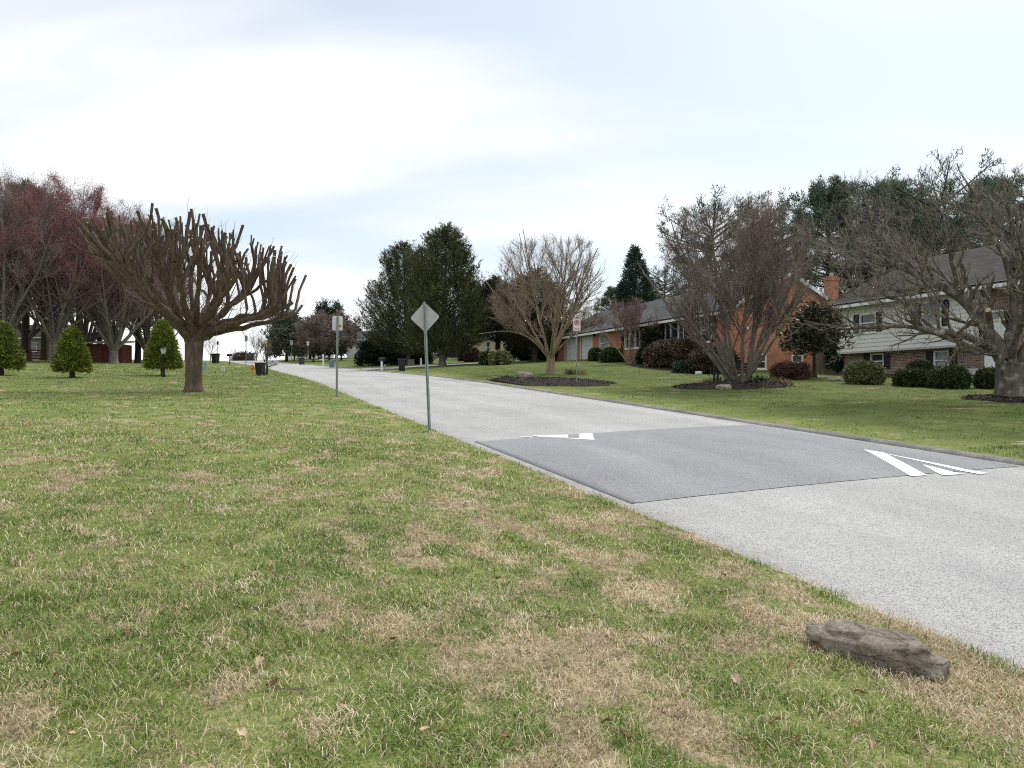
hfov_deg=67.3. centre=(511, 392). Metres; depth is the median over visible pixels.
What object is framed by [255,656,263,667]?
fallen leaf
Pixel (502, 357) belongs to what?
shrub
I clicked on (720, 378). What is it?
perennial plant
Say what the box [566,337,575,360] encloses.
garage door
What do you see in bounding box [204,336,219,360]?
bare tree
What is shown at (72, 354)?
dwarf spruce
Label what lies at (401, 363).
trash bin
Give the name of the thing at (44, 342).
pine tree
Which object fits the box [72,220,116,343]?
pine tree
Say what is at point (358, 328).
spruce tree
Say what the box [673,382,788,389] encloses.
mulch bed
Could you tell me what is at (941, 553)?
road
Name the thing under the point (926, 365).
clipped shrub
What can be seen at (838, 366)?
holly shrub
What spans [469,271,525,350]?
cedar tree
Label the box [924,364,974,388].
clipped shrub
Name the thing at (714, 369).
garden bench
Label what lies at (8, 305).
brown maple
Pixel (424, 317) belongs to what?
street sign
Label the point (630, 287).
spruce tree
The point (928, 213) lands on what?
pine tree
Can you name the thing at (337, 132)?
sky
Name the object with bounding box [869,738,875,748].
fallen leaf
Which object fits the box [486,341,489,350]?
window
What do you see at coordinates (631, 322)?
crape myrtle
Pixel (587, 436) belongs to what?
road marking
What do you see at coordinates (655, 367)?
mulch bed
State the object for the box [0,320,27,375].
dwarf spruce
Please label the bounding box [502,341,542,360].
evergreen shrub
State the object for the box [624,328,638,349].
window
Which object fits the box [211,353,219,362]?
trash bin
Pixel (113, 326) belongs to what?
pine tree
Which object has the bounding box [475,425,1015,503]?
speed hump paving
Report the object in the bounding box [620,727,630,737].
fallen leaf
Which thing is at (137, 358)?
pine tree
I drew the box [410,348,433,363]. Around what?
evergreen shrub
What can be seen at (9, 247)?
brown maple
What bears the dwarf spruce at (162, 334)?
on the ground at (886, 424)
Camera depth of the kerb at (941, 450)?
15.73 m
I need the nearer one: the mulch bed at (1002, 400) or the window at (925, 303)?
the mulch bed at (1002, 400)
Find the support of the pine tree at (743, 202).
on the ground at (886, 424)
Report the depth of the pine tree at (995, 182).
58.05 m
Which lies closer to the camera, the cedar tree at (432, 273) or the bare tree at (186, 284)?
the cedar tree at (432, 273)
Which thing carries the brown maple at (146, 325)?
on the ground at (886, 424)
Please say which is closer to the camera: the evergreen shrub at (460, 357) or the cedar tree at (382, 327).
the cedar tree at (382, 327)
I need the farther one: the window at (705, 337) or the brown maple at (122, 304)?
the brown maple at (122, 304)
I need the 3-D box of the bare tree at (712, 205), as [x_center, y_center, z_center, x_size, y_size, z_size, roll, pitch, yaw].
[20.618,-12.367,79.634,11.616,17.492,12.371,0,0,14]
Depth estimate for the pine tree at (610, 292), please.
104.00 m
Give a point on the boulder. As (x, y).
(896, 650)
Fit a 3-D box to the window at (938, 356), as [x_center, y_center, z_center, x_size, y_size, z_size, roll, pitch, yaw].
[20.061,-1.500,35.861,0.125,0.900,0.831,0,0,-21]
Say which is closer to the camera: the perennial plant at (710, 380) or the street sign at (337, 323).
the street sign at (337, 323)
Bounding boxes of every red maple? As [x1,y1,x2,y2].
[0,169,128,362]
[22,185,154,343]
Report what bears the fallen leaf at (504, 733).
on the ground at (886, 424)
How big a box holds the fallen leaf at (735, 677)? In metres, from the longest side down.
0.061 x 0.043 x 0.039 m
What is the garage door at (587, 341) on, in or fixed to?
in the brick house at (587, 339)
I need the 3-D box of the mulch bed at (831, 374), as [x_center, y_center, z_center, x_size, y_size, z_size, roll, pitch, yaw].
[17.988,-0.579,34.117,2.593,0.814,13.194,0,0,-21]
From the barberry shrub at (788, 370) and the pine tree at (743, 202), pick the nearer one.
the barberry shrub at (788, 370)
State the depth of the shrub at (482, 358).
60.77 m
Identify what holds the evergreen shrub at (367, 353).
on the ground at (886, 424)
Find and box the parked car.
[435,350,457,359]
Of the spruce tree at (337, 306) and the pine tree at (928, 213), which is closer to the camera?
the pine tree at (928, 213)
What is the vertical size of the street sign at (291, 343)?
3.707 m
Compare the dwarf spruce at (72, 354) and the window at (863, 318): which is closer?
the dwarf spruce at (72, 354)
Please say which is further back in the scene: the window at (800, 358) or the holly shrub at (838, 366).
the window at (800, 358)
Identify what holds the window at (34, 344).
in the wood side house at (36, 341)
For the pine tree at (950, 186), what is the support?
on the ground at (886, 424)
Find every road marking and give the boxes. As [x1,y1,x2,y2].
[520,433,593,439]
[864,449,985,475]
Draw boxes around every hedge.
[640,335,699,366]
[686,343,740,373]
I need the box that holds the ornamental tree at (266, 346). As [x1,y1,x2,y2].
[256,337,272,361]
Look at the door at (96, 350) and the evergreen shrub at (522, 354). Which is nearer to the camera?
the evergreen shrub at (522, 354)
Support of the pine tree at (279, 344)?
on the ground at (886, 424)
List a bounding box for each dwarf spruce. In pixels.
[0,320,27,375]
[50,324,95,377]
[140,318,183,375]
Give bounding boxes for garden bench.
[713,363,750,380]
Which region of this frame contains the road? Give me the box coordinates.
[228,361,1023,670]
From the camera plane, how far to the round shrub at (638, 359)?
51.30 m
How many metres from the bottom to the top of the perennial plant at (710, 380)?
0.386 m
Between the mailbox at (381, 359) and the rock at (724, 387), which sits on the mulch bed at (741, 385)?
the rock at (724, 387)
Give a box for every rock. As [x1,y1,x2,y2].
[515,371,533,377]
[716,384,731,389]
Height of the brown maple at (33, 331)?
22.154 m
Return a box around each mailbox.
[266,353,278,374]
[318,354,323,365]
[378,357,385,370]
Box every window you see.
[31,342,36,351]
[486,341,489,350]
[600,333,608,349]
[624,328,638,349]
[665,322,683,338]
[700,319,710,342]
[756,354,767,369]
[791,355,802,363]
[858,312,876,333]
[870,353,883,366]
[922,301,942,327]
[933,350,948,367]
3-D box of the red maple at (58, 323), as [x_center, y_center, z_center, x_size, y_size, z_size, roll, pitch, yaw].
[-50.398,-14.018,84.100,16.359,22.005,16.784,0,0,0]
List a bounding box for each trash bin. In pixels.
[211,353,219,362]
[254,362,265,374]
[298,357,304,364]
[328,360,333,367]
[398,359,405,370]
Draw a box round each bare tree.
[15,182,84,359]
[107,202,196,361]
[151,229,204,325]
[174,254,205,335]
[175,269,218,360]
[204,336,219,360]
[249,327,263,360]
[655,184,771,297]
[708,204,790,283]
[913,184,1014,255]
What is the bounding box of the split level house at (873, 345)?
[830,242,1023,376]
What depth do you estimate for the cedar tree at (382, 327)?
77.35 m
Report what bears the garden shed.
on the ground at (886, 424)
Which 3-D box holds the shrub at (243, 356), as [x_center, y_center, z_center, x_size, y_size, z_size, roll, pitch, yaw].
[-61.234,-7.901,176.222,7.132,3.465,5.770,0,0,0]
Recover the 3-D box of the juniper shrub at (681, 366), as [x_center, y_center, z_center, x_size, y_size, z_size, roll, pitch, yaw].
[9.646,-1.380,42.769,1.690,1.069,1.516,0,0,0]
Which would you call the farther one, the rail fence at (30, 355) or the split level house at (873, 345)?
the rail fence at (30, 355)
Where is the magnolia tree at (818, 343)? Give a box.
[777,299,854,377]
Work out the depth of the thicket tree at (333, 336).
121.37 m
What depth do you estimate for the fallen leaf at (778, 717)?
3.25 m
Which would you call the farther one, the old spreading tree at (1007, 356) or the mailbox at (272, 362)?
the mailbox at (272, 362)
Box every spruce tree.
[304,311,326,358]
[310,296,344,358]
[325,298,346,357]
[338,321,361,353]
[609,244,657,309]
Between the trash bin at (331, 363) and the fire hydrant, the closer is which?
the fire hydrant
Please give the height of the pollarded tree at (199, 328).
6.638 m
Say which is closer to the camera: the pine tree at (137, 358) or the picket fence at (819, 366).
the picket fence at (819, 366)
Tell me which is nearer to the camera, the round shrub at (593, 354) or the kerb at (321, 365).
the round shrub at (593, 354)
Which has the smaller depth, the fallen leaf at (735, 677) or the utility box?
the fallen leaf at (735, 677)
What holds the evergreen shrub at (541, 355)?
on the ground at (886, 424)
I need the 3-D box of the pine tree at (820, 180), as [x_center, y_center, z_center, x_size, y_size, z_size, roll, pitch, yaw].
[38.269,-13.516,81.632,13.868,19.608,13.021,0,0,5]
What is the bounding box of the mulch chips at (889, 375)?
[818,373,893,376]
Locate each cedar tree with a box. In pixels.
[350,239,456,364]
[396,221,497,365]
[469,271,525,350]
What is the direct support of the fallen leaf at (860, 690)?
on the ground at (886, 424)
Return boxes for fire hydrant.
[250,363,254,372]
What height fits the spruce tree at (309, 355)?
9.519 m
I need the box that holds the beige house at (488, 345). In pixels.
[454,330,516,358]
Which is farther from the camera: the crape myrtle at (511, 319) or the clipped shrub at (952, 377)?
the crape myrtle at (511, 319)
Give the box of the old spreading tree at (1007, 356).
[770,146,1023,396]
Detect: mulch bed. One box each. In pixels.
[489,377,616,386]
[625,364,720,373]
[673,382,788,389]
[824,373,891,377]
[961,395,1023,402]
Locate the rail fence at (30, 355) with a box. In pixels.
[29,350,45,360]
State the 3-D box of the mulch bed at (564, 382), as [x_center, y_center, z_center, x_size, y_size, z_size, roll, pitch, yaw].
[1.911,-0.459,34.025,4.739,0.494,7.658,0,0,-21]
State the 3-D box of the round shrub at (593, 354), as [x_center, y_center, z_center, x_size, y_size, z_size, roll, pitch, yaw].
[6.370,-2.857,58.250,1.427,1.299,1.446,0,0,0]
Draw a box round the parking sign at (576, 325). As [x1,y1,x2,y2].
[573,319,580,381]
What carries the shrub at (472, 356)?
on the ground at (886, 424)
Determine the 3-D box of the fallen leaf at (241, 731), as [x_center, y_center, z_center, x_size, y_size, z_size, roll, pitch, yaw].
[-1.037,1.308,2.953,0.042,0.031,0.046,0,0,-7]
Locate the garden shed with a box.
[86,341,135,362]
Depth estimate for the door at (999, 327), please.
33.21 m
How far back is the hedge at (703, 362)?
41.82 m
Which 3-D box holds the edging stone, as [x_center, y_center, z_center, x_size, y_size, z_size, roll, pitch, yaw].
[13.560,-0.531,32.251,0.533,0.184,0.310,0,0,0]
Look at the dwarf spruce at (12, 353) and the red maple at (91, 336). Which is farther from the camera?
the red maple at (91, 336)
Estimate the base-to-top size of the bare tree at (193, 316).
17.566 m
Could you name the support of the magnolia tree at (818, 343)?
on the ground at (886, 424)
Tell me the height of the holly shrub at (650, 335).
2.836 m
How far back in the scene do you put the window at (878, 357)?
39.32 m
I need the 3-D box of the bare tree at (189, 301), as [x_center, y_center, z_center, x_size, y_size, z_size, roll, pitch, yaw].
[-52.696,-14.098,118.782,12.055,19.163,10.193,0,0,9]
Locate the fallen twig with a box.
[273,686,319,700]
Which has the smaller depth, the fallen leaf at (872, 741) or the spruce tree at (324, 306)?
the fallen leaf at (872, 741)
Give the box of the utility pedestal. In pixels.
[203,362,206,371]
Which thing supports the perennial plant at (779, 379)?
on the ground at (886, 424)
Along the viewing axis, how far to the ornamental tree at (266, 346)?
61.73 m
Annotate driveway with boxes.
[362,361,523,369]
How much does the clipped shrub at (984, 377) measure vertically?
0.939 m
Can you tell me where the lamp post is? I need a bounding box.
[160,346,165,376]
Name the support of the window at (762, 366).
in the brick house at (587, 339)
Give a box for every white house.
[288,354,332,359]
[347,330,403,357]
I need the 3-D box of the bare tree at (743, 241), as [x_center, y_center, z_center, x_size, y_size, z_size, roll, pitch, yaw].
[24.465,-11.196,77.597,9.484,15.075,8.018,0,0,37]
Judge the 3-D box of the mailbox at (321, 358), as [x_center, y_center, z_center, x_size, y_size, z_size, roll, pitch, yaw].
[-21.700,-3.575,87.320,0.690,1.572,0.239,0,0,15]
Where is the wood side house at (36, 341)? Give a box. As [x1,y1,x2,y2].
[17,324,69,357]
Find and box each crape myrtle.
[480,229,618,373]
[487,264,575,361]
[595,296,659,362]
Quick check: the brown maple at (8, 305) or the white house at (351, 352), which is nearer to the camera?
the brown maple at (8, 305)
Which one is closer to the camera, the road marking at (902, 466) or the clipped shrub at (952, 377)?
the road marking at (902, 466)
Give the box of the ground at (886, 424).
[0,356,1023,767]
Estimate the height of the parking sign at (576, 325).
3.018 m
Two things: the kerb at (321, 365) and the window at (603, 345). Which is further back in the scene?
the kerb at (321, 365)
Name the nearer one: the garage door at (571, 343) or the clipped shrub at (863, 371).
the clipped shrub at (863, 371)
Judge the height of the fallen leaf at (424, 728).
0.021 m
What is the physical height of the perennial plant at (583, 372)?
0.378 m
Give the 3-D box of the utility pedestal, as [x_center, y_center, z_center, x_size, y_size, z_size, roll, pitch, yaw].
[-21.555,-1.774,54.000,0.283,0.799,0.226,0,0,-11]
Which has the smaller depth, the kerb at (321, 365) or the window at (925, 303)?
the window at (925, 303)
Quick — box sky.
[0,0,1023,360]
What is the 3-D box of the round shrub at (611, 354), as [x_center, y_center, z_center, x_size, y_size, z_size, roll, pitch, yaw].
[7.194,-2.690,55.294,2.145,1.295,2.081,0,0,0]
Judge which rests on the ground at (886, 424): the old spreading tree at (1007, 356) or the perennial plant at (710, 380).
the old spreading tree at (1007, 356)
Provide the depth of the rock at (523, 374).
38.15 m
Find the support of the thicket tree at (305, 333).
on the ground at (886, 424)
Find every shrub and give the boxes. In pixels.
[230,351,257,360]
[352,338,404,365]
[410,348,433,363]
[456,346,472,360]
[462,347,479,361]
[477,350,493,364]
[487,349,513,364]
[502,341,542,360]
[528,324,558,360]
[587,347,603,360]
[598,347,624,362]
[635,348,643,363]
[638,324,663,358]
[669,359,695,373]
[768,360,813,379]
[822,322,843,372]
[841,359,888,384]
[890,367,928,386]
[905,360,935,372]
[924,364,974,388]
[973,365,994,388]
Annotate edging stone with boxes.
[829,378,840,380]
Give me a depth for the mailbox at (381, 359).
57.59 m
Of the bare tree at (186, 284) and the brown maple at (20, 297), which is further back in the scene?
the bare tree at (186, 284)
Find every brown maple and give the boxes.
[0,164,81,328]
[0,185,31,307]
[0,197,81,360]
[0,217,32,320]
[48,195,182,363]
[104,251,195,353]
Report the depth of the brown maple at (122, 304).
86.68 m
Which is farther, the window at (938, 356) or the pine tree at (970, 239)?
the pine tree at (970, 239)
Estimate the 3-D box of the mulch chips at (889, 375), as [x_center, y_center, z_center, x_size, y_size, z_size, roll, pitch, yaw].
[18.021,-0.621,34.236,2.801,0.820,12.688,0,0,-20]
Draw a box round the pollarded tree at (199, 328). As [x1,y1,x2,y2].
[70,199,306,391]
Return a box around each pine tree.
[2,177,66,360]
[30,207,66,359]
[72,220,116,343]
[110,217,182,362]
[112,308,115,334]
[259,309,313,360]
[587,285,627,316]
[637,276,671,301]
[640,260,689,299]
[727,186,840,281]
[767,173,878,298]
[811,164,925,294]
[818,167,940,288]
[831,172,957,290]
[848,146,1004,262]
[873,194,982,271]
[912,173,1023,256]
[951,163,1023,250]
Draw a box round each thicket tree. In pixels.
[289,313,335,361]
[305,309,352,359]
[330,319,359,359]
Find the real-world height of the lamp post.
1.664 m
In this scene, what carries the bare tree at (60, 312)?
on the ground at (886, 424)
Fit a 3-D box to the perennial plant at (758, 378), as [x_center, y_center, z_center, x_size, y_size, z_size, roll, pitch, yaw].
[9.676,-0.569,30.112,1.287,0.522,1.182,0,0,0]
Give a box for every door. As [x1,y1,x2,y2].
[92,346,101,361]
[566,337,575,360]
[580,334,592,359]
[984,309,1008,367]
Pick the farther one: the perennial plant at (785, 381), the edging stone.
the edging stone
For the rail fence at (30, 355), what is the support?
on the ground at (886, 424)
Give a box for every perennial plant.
[561,368,575,374]
[571,368,587,374]
[695,377,722,382]
[709,375,726,381]
[744,373,773,382]
[769,376,784,382]
[777,379,795,384]
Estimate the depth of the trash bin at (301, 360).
100.30 m
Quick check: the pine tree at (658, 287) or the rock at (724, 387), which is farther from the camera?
the pine tree at (658, 287)
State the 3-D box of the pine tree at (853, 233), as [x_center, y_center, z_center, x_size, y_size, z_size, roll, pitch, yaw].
[28.244,-10.204,59.657,7.760,14.590,9.178,0,0,5]
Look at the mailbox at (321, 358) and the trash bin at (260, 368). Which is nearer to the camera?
the trash bin at (260, 368)
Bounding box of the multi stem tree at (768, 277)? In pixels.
[637,190,825,381]
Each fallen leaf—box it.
[236,727,247,738]
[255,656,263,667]
[265,678,277,685]
[419,726,429,732]
[500,730,509,737]
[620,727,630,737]
[731,673,740,684]
[768,715,780,723]
[854,688,867,693]
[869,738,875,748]
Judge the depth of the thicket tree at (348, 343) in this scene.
125.55 m
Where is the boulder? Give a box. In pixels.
[805,619,949,682]
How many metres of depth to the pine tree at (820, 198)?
66.64 m
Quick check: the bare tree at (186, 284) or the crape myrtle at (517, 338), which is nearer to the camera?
the crape myrtle at (517, 338)
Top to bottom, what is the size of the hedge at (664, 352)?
2.109 m
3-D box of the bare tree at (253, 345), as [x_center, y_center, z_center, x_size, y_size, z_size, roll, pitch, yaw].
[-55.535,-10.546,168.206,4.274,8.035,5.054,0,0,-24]
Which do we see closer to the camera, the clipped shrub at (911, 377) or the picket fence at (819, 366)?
the clipped shrub at (911, 377)
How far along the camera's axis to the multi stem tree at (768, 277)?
29.64 m
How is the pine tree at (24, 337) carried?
on the ground at (886, 424)
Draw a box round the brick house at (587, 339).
[555,273,839,369]
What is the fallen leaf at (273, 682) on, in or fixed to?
on the ground at (886, 424)
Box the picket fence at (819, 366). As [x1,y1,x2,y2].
[816,352,842,372]
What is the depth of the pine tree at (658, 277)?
98.98 m
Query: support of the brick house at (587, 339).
on the ground at (886, 424)
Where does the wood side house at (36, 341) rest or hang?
on the ground at (886, 424)
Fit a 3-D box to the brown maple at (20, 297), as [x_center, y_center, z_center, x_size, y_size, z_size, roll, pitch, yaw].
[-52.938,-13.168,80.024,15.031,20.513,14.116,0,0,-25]
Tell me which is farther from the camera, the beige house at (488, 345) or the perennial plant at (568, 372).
the beige house at (488, 345)
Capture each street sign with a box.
[290,341,292,362]
[332,316,342,396]
[411,302,438,431]
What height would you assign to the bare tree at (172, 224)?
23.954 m
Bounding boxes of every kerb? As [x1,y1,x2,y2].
[282,362,359,369]
[374,370,1023,465]
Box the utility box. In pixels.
[408,359,413,364]
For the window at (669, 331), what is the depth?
50.88 m
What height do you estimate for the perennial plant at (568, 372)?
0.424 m
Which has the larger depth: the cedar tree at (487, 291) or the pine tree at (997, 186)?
the cedar tree at (487, 291)
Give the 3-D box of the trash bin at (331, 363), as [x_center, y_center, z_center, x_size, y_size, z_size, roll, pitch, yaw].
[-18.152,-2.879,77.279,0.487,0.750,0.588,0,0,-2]
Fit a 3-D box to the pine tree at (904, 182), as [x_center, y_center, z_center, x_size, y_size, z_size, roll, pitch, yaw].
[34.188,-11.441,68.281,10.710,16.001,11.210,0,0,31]

